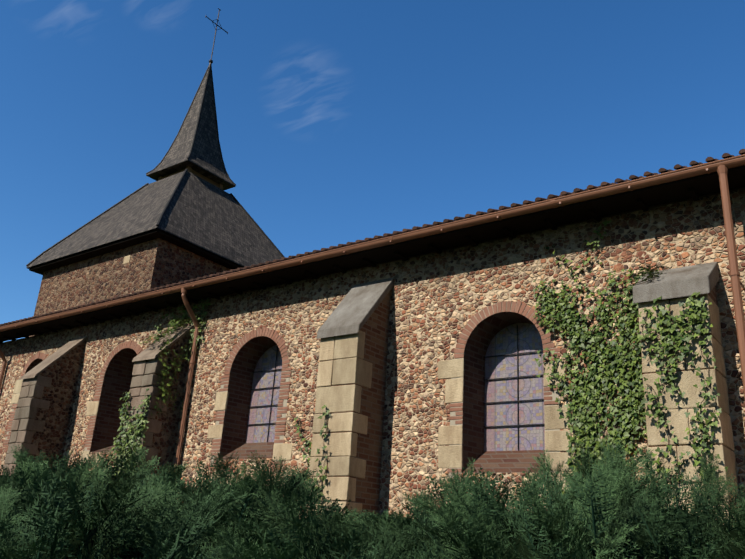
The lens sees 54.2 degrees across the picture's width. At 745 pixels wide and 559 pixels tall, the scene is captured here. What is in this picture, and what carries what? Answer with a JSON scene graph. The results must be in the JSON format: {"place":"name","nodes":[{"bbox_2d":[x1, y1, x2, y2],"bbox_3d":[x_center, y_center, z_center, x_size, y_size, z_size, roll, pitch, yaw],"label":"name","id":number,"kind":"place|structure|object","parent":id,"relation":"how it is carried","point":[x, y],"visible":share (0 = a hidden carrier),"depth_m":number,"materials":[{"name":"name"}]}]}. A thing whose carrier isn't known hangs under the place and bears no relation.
{"place":"outdoors","nodes":[
{"label":"outdoors","id":0,"kind":"place"},
{"bbox_2d":[29,238,252,336],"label":"tower walls","id":1,"kind":"structure","parent":0,"point":[154,263],"depth_m":18.30,"materials":[{"name":"brown stone"}]},
{"bbox_2d":[123,255,130,263],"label":"tower slit blocks","id":2,"kind":"structure","parent":1,"relation":"in","point":[126,259],"depth_m":18.05,"materials":[{"name":"beige stone"}]},
{"bbox_2d":[29,229,241,274],"bbox_3d":[-5.695,0.159,20.867,5.620,0.055,5.620,-11,-25,35],"label":"tower eave","id":3,"kind":"object","parent":1,"relation":"on","point":[116,246],"visible":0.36,"depth_m":18.45,"materials":[{"name":"brown wood"}]},
{"bbox_2d":[26,68,281,268],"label":"tower roof shingles","id":4,"kind":"object","parent":1,"relation":"on","point":[202,214],"visible":0.6,"depth_m":20.39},
{"bbox_2d":[158,166,222,189],"bbox_3d":[-5.499,-2.842,21.968,1.360,0.360,1.360,-11,-25,35],"label":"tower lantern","id":5,"kind":"object","parent":4,"relation":"on","point":[220,186],"visible":0.25,"depth_m":21.62,"materials":[{"name":"brown wood"}]},
{"bbox_2d":[26,65,284,265],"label":"roof ridge caps","id":6,"kind":"object","parent":1,"relation":"on","point":[167,205],"visible":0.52,"depth_m":21.78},
{"bbox_2d":[205,8,227,67],"bbox_3d":[-5.168,-7.902,23.826,0.133,2.360,0.984,-11,-25,35],"label":"cross","id":7,"kind":"object","parent":6,"relation":"on","point":[210,61],"visible":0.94,"depth_m":23.86,"materials":[{"name":"grey metal"}]},
{"bbox_2d":[0,439,744,558],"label":"juniper","id":8,"kind":"object","parent":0,"point":[613,500],"depth_m":4.23,"materials":[{"name":"green plant"}]},
{"bbox_2d":[0,0,744,341],"label":"sky","id":9,"kind":"structure","parent":0,"point":[339,121],"materials":[{"name":"blue"}]},
{"label":"ground","id":10,"kind":"structure","parent":0,"visible":0},
{"bbox_2d":[2,356,169,480],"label":"buttress quoins","id":11,"kind":"object","parent":10,"relation":"on","point":[31,406],"visible":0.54,"depth_m":13.61,"materials":[{"name":"beige stone"}]},
{"bbox_2d":[5,330,192,477],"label":"buttress sides","id":12,"kind":"object","parent":10,"relation":"on","point":[63,372],"visible":0.19,"depth_m":15.20,"materials":[{"name":"brown stone"}]},
{"bbox_2d":[20,325,193,379],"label":"buttress caps","id":13,"kind":"object","parent":12,"relation":"on","point":[152,351],"visible":0.86,"depth_m":15.29,"materials":[{"name":"grey stone"}]},
{"bbox_2d":[0,189,744,517],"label":"nave wall","id":14,"kind":"structure","parent":10,"relation":"on","point":[437,301],"depth_m":10.68,"materials":[{"name":"beige stone"}]},
{"bbox_2d":[17,312,544,472],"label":"window reveals","id":15,"kind":"object","parent":14,"relation":"attached to","point":[118,376],"depth_m":12.75,"materials":[{"name":"brown brick"}]},
{"bbox_2d":[2,301,560,488],"bbox_3d":[-3.050,2.229,13.355,13.684,3.101,0.118,-11,-25,35],"label":"window surround","id":16,"kind":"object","parent":14,"relation":"attached to","point":[263,331],"depth_m":12.21,"materials":[{"name":"brown brick"}]},
{"bbox_2d":[5,303,559,477],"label":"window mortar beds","id":17,"kind":"object","parent":14,"relation":"in","point":[555,394],"depth_m":11.88,"materials":[{"name":"beige concrete"}]},
{"bbox_2d":[10,358,574,490],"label":"window surround stones","id":18,"kind":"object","parent":14,"relation":"attached to","point":[450,456],"depth_m":10.04,"materials":[{"name":"beige stone"}]},
{"bbox_2d":[0,165,744,343],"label":"roof eave","id":19,"kind":"object","parent":14,"relation":"attached to","point":[695,188],"visible":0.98,"depth_m":10.97,"materials":[{"name":"brown wood"}]},
{"bbox_2d":[0,154,744,479],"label":"gutter and downpipes","id":20,"kind":"object","parent":14,"relation":"attached to","point":[721,167],"visible":0.92,"depth_m":10.18,"materials":[{"name":"metal"}]},
{"bbox_2d":[5,154,744,325],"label":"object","id":21,"kind":"object","parent":14,"relation":"on","point":[498,238],"depth_m":14.69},
{"bbox_2d":[0,149,744,326],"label":"nave roof tiles","id":22,"kind":"object","parent":21,"relation":"on","point":[619,180],"visible":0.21,"depth_m":11.33,"materials":[{"name":"brown tile"}]},
{"bbox_2d":[245,323,544,450],"bbox_3d":[-2.694,2.223,13.854,13.053,2.330,0.201,-12,-25,37],"label":"window glass","id":23,"kind":"object","parent":14,"relation":"in","point":[504,342],"visible":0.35,"depth_m":10.38,"materials":[{"name":"glass"}]},
{"bbox_2d":[246,325,544,449],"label":"window bars","id":24,"kind":"object","parent":23,"relation":"attached to","point":[517,400],"depth_m":10.38,"materials":[{"name":"black metal"}]},
{"bbox_2d":[109,220,727,500],"bbox_3d":[-0.552,1.552,11.122,10.883,4.027,1.054,-11,-25,35],"label":"ivy","id":25,"kind":"object","parent":14,"relation":"attached to","point":[589,399],"depth_m":8.96,"materials":[{"name":"green plant"}]},
{"bbox_2d":[305,294,739,524],"bbox_3d":[1.498,2.651,9.025,5.480,4.517,0.614,-10,-24,33],"label":"buttress ashlar","id":26,"kind":"object","parent":10,"relation":"on","point":[351,368],"visible":0.65,"depth_m":8.24,"materials":[{"name":"beige stone"}]},
{"bbox_2d":[317,262,718,338],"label":"buttress caps","id":27,"kind":"object","parent":26,"relation":"on","point":[355,309],"visible":0.94,"depth_m":8.94,"materials":[{"name":"grey stone"}]},
{"bbox_2d":[311,285,733,525],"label":"buttress sides","id":28,"kind":"object","parent":10,"relation":"on","point":[375,328],"visible":0.12,"depth_m":10.60,"materials":[{"name":"brown stone"}]}
]}

